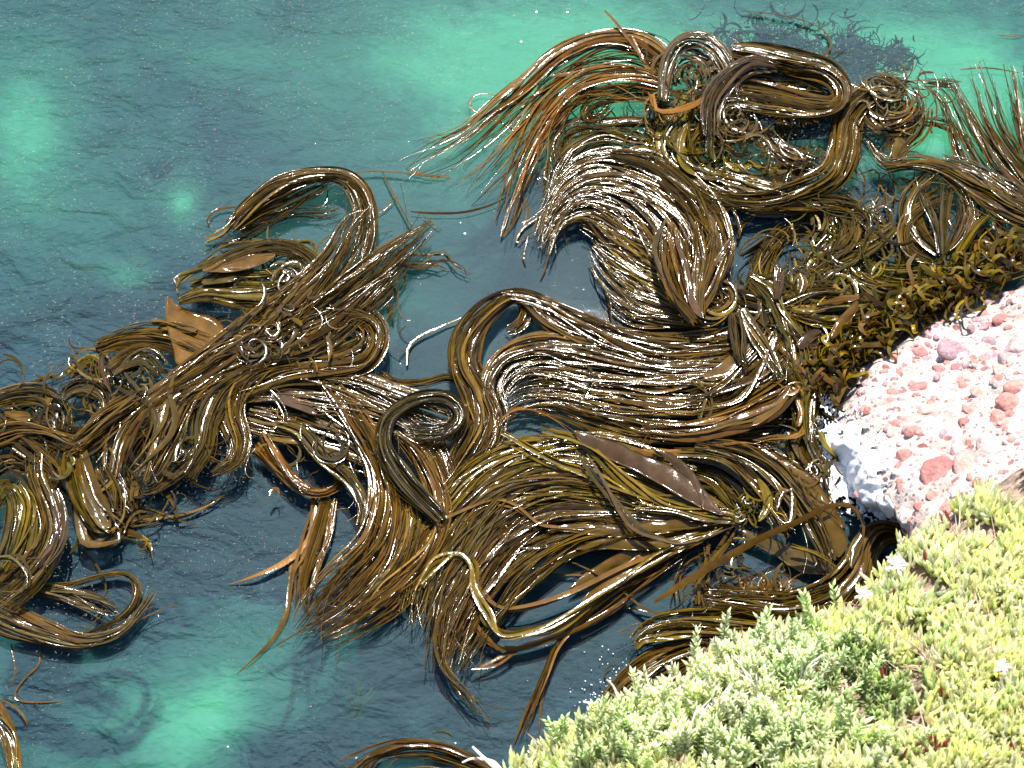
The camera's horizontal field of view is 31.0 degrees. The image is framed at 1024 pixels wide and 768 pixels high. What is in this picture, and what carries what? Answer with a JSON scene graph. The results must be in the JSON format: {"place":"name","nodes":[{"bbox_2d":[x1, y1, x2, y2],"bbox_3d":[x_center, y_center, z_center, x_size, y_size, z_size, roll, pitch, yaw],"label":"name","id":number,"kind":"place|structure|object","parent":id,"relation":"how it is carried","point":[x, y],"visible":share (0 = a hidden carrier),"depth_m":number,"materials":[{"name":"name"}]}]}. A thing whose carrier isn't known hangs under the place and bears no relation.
{"place":"outdoors","nodes":[
{"label":"outdoors","id":0,"kind":"place"},
{"bbox_2d":[0,0,1023,767],"bbox_3d":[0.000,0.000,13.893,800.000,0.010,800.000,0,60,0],"label":"sea water","id":1,"kind":"structure","parent":0,"point":[328,260],"depth_m":14.84,"materials":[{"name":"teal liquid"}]},
{"bbox_2d":[0,699,27,767],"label":"bull kelp","id":2,"kind":"object","parent":1,"relation":"on","point":[11,747],"visible":1,"depth_m":12.40},
{"bbox_2d":[0,450,68,616],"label":"bull kelp","id":3,"kind":"object","parent":1,"relation":"on","point":[24,507],"visible":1,"depth_m":13.06},
{"bbox_2d":[0,337,168,494],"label":"bull kelp","id":4,"kind":"object","parent":1,"relation":"on","point":[19,429],"visible":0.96,"depth_m":13.60},
{"bbox_2d":[0,543,181,702],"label":"bull kelp","id":5,"kind":"object","parent":1,"relation":"on","point":[32,627],"visible":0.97,"depth_m":12.82},
{"bbox_2d":[46,442,233,558],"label":"bull kelp","id":6,"kind":"object","parent":1,"relation":"on","point":[88,501],"visible":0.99,"depth_m":13.21},
{"bbox_2d":[93,296,222,364],"bbox_3d":[-2.666,-0.409,13.964,0.924,0.145,0.605,9,60,5],"label":"kelp frond","id":7,"kind":"object","parent":1,"relation":"on","point":[189,332],"visible":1,"depth_m":13.92,"materials":[{"name":"brown plant"}]},
{"bbox_2d":[56,346,300,527],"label":"bull kelp","id":8,"kind":"object","parent":1,"relation":"on","point":[225,413],"visible":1,"depth_m":13.43},
{"bbox_2d":[173,227,344,321],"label":"bull kelp","id":9,"kind":"object","parent":1,"relation":"on","point":[223,284],"visible":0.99,"depth_m":14.19},
{"bbox_2d":[196,166,377,275],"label":"bull kelp","id":10,"kind":"object","parent":1,"relation":"on","point":[263,200],"visible":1,"depth_m":14.56},
{"bbox_2d":[112,169,470,441],"bbox_3d":[-1.432,-0.497,14.085,1.388,0.450,3.436,31,64,17],"label":"bull kelp","id":11,"kind":"object","parent":1,"relation":"on","point":[310,331],"visible":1,"depth_m":13.89},
{"bbox_2d":[229,365,468,673],"bbox_3d":[-1.621,0.825,13.330,1.588,0.359,2.542,27,63,15],"label":"bull kelp","id":12,"kind":"object","parent":1,"relation":"on","point":[293,417],"visible":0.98,"depth_m":13.45},
{"bbox_2d":[291,370,479,656],"bbox_3d":[-0.860,0.898,13.252,1.334,0.389,2.330,0,60,0],"label":"bull kelp","id":13,"kind":"object","parent":1,"relation":"on","point":[399,487],"visible":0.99,"depth_m":13.14},
{"bbox_2d":[346,673,455,744],"bbox_3d":[-0.828,2.314,12.670,0.955,0.252,0.336,33,65,17],"label":"submerged weed","id":14,"kind":"object","parent":1,"relation":"in","point":[358,704],"visible":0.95,"depth_m":12.67,"materials":[{"name":"plant"}]},
{"bbox_2d":[336,738,490,767],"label":"bull kelp","id":15,"kind":"object","parent":1,"relation":"on","point":[454,754],"visible":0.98,"depth_m":12.33},
{"bbox_2d":[401,10,681,236],"bbox_3d":[0.268,-2.060,15.033,2.670,0.287,1.318,-34,65,-18],"label":"bull kelp","id":16,"kind":"object","parent":1,"relation":"on","point":[555,108],"visible":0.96,"depth_m":15.12},
{"bbox_2d":[383,407,759,749],"bbox_3d":[0.405,1.082,13.181,2.025,0.426,2.886,40,67,20],"label":"bull kelp","id":17,"kind":"object","parent":1,"relation":"on","point":[647,508],"visible":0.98,"depth_m":13.09},
{"bbox_2d":[406,288,789,501],"bbox_3d":[0.727,-0.070,13.891,2.926,0.362,1.743,-12,60,-7],"label":"bull kelp","id":18,"kind":"object","parent":1,"relation":"on","point":[656,378],"visible":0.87,"depth_m":13.78},
{"bbox_2d":[640,307,805,446],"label":"bull kelp","id":19,"kind":"object","parent":18,"relation":"on","point":[731,369],"visible":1,"depth_m":13.60},
{"bbox_2d":[506,87,703,200],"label":"bull kelp","id":20,"kind":"object","parent":1,"relation":"on","point":[575,147],"visible":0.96,"depth_m":14.97},
{"bbox_2d":[515,146,756,328],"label":"bull kelp","id":21,"kind":"object","parent":1,"relation":"on","point":[638,219],"visible":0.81,"depth_m":14.48},
{"bbox_2d":[599,636,722,705],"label":"bull kelp","id":22,"kind":"object","parent":1,"relation":"on","point":[653,661],"visible":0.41,"depth_m":12.64},
{"bbox_2d":[650,218,745,327],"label":"bull kelp","id":23,"kind":"object","parent":1,"relation":"on","point":[693,292],"visible":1,"depth_m":14.06},
{"bbox_2d":[617,606,792,649],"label":"bull kelp","id":24,"kind":"object","parent":1,"relation":"on","point":[685,629],"visible":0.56,"depth_m":12.70},
{"bbox_2d":[570,400,888,705],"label":"foam bubbles","id":25,"kind":"object","parent":1,"relation":"on","point":[626,664],"visible":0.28,"depth_m":12.75,"materials":[{"name":"white liquid"}]},
{"bbox_2d":[609,10,857,213],"bbox_3d":[1.816,-2.287,15.078,2.086,0.495,2.150,0,60,0],"label":"bull kelp","id":26,"kind":"object","parent":1,"relation":"on","point":[746,61],"visible":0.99,"depth_m":14.92},
{"bbox_2d":[654,424,865,605],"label":"bull kelp","id":27,"kind":"object","parent":1,"relation":"on","point":[797,487],"visible":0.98,"depth_m":13.15},
{"bbox_2d":[671,520,904,642],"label":"bull kelp","id":28,"kind":"object","parent":1,"relation":"on","point":[880,535],"visible":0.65,"depth_m":12.88},
{"bbox_2d":[702,236,874,419],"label":"bull kelp","id":29,"kind":"object","parent":1,"relation":"on","point":[790,309],"visible":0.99,"depth_m":13.98},
{"bbox_2d":[679,0,926,109],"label":"submerged weed","id":30,"kind":"object","parent":1,"relation":"in","point":[858,52],"visible":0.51,"depth_m":15.81,"materials":[{"name":"plant"}]},
{"bbox_2d":[764,328,850,490],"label":"bull kelp","id":31,"kind":"object","parent":1,"relation":"on","point":[803,452],"visible":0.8,"depth_m":13.52},
{"bbox_2d":[670,55,976,218],"bbox_3d":[2.494,-1.820,14.870,2.866,0.363,1.160,-28,64,-15],"label":"bull kelp","id":32,"kind":"object","parent":1,"relation":"on","point":[876,91],"visible":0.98,"depth_m":14.88},
{"bbox_2d":[735,171,931,312],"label":"bull kelp","id":33,"kind":"object","parent":1,"relation":"on","point":[851,246],"visible":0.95,"depth_m":14.41},
{"bbox_2d":[758,210,1023,365],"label":"bull kelp","id":34,"kind":"object","parent":1,"relation":"on","point":[870,281],"visible":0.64,"depth_m":14.24},
{"bbox_2d":[867,277,951,335],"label":"curled kelp","id":35,"kind":"object","parent":34,"relation":"on","point":[891,300],"visible":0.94,"depth_m":13.93},
{"bbox_2d":[834,151,992,266],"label":"bull kelp","id":36,"kind":"object","parent":1,"relation":"on","point":[967,232],"visible":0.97,"depth_m":14.50},
{"bbox_2d":[866,34,1023,264],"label":"bull kelp","id":37,"kind":"object","parent":1,"relation":"on","point":[987,189],"visible":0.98,"depth_m":14.77},
{"bbox_2d":[670,468,1023,767],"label":"bank soil","id":38,"kind":"structure","parent":0,"point":[1013,483],"depth_m":10.35,"materials":[{"name":"brown soil"}]},
{"bbox_2d":[462,746,528,767],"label":"dead twig","id":39,"kind":"object","parent":38,"relation":"on","point":[491,763],"visible":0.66,"depth_m":10.02,"materials":[{"name":"white plant"}]},
{"bbox_2d":[583,679,617,709],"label":"dead twig","id":40,"kind":"object","parent":38,"relation":"on","point":[612,685],"visible":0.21,"depth_m":9.98,"materials":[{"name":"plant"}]},
{"bbox_2d":[541,682,711,767],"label":"coastal shrub","id":41,"kind":"object","parent":38,"relation":"on","point":[615,736],"visible":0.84,"depth_m":9.60,"materials":[{"name":"green plant"}]},
{"bbox_2d":[652,698,710,737],"bbox_3d":[0.868,1.747,9.546,0.216,0.257,0.288,21,62,12],"label":"grass tuft","id":42,"kind":"object","parent":38,"relation":"on","point":[694,717],"visible":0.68,"depth_m":9.46,"materials":[{"name":"beige plant"}]},
{"bbox_2d":[586,658,790,767],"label":"coastal shrub","id":43,"kind":"object","parent":38,"relation":"on","point":[674,742],"visible":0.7,"depth_m":9.69,"materials":[{"name":"green plant"}]},
{"bbox_2d":[712,683,750,722],"bbox_3d":[1.103,1.651,9.602,0.219,0.255,0.140,-34,65,-18],"label":"grass tuft","id":44,"kind":"object","parent":38,"relation":"on","point":[722,704],"visible":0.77,"depth_m":9.53,"materials":[{"name":"beige plant"}]},
{"bbox_2d":[638,607,837,737],"bbox_3d":[1.191,1.584,9.845,1.017,0.895,0.848,-21,62,-12],"label":"coastal shrub","id":45,"kind":"object","parent":38,"relation":"on","point":[726,671],"visible":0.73,"depth_m":9.69,"materials":[{"name":"green plant"}]},
{"bbox_2d":[734,656,774,696],"bbox_3d":[1.228,1.570,9.649,0.226,0.256,0.154,19,61,11],"label":"grass tuft","id":46,"kind":"object","parent":38,"relation":"on","point":[755,689],"visible":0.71,"depth_m":9.57,"materials":[{"name":"beige plant"}]},
{"bbox_2d":[502,451,1023,767],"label":"ice plant","id":47,"kind":"object","parent":38,"relation":"on","point":[979,724],"visible":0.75,"depth_m":9.66,"materials":[{"name":"green plant"}]},
{"bbox_2d":[884,554,909,575],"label":"ice plant flower","id":48,"kind":"object","parent":47,"relation":"attached to","point":[897,563],"visible":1,"depth_m":10.21,"materials":[{"name":"white plant"}]},
{"bbox_2d":[743,699,785,723],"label":"woody stem","id":49,"kind":"object","parent":38,"relation":"on","point":[770,710],"visible":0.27,"depth_m":9.47,"materials":[{"name":"beige plant"}]},
{"bbox_2d":[527,468,1020,767],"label":"dry stems","id":50,"kind":"object","parent":38,"relation":"on","point":[895,666],"visible":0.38,"depth_m":9.69,"materials":[{"name":"brown plant"}]},
{"bbox_2d":[617,695,937,767],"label":"coastal shrub","id":51,"kind":"object","parent":38,"relation":"on","point":[782,732],"visible":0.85,"depth_m":9.31,"materials":[{"name":"green plant"}]},
{"bbox_2d":[717,579,885,732],"bbox_3d":[1.531,1.467,9.906,0.826,0.816,1.019,-10,60,-6],"label":"coastal shrub","id":52,"kind":"object","parent":38,"relation":"on","point":[813,650],"visible":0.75,"depth_m":9.72,"materials":[{"name":"green plant"}]},
{"bbox_2d":[797,588,816,629],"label":"leafy sprig","id":53,"kind":"object","parent":38,"relation":"on","point":[807,609],"visible":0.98,"depth_m":10.11,"materials":[{"name":"green plant"}]},
{"bbox_2d":[796,654,823,685],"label":"grass tuft","id":54,"kind":"object","parent":38,"relation":"on","point":[807,668],"visible":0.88,"depth_m":9.61,"materials":[{"name":"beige plant"}]},
{"bbox_2d":[779,610,926,747],"bbox_3d":[1.781,1.581,9.660,0.779,0.773,0.869,15,61,9],"label":"coastal shrub","id":55,"kind":"object","parent":38,"relation":"on","point":[878,683],"visible":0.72,"depth_m":9.54,"materials":[{"name":"green plant"}]},
{"bbox_2d":[854,586,873,601],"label":"ice plant flower","id":56,"kind":"object","parent":38,"relation":"on","point":[862,592],"visible":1,"depth_m":10.19,"materials":[{"name":"white plant"}]},
{"bbox_2d":[994,658,1011,674],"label":"ice plant flower","id":57,"kind":"object","parent":38,"relation":"on","point":[1003,666],"visible":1,"depth_m":9.23,"materials":[{"name":"white plant"}]},
{"bbox_2d":[785,233,1023,538],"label":"shore rock","id":58,"kind":"object","parent":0,"point":[942,400],"visible":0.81,"depth_m":13.15,"materials":[{"name":"stone"}]},
{"bbox_2d":[797,329,868,411],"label":"curled kelp","id":59,"kind":"object","parent":58,"relation":"on","point":[834,382],"visible":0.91,"depth_m":13.65},
{"bbox_2d":[805,393,897,527],"bbox_3d":[2.472,0.384,13.226,1.177,0.656,1.478,0,60,0],"label":"sea foam","id":60,"kind":"object","parent":58,"relation":"on","point":[854,456],"visible":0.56,"depth_m":13.22,"materials":[{"name":"white"}]},
{"bbox_2d":[819,310,897,385],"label":"curled kelp","id":61,"kind":"object","parent":58,"relation":"on","point":[855,347],"visible":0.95,"depth_m":13.74},
{"bbox_2d":[838,278,932,363],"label":"curled kelp","id":62,"kind":"object","parent":58,"relation":"on","point":[889,338],"visible":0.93,"depth_m":13.84},
{"bbox_2d":[899,250,964,331],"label":"curled kelp","id":63,"kind":"object","parent":58,"relation":"on","point":[934,303],"visible":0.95,"depth_m":14.00},
{"bbox_2d":[936,231,1005,330],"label":"curled kelp","id":64,"kind":"object","parent":58,"relation":"on","point":[964,266],"visible":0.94,"depth_m":14.05},
{"bbox_2d":[959,225,1023,292],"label":"curled kelp","id":65,"kind":"object","parent":58,"relation":"on","point":[1007,249],"visible":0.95,"depth_m":14.18}
]}

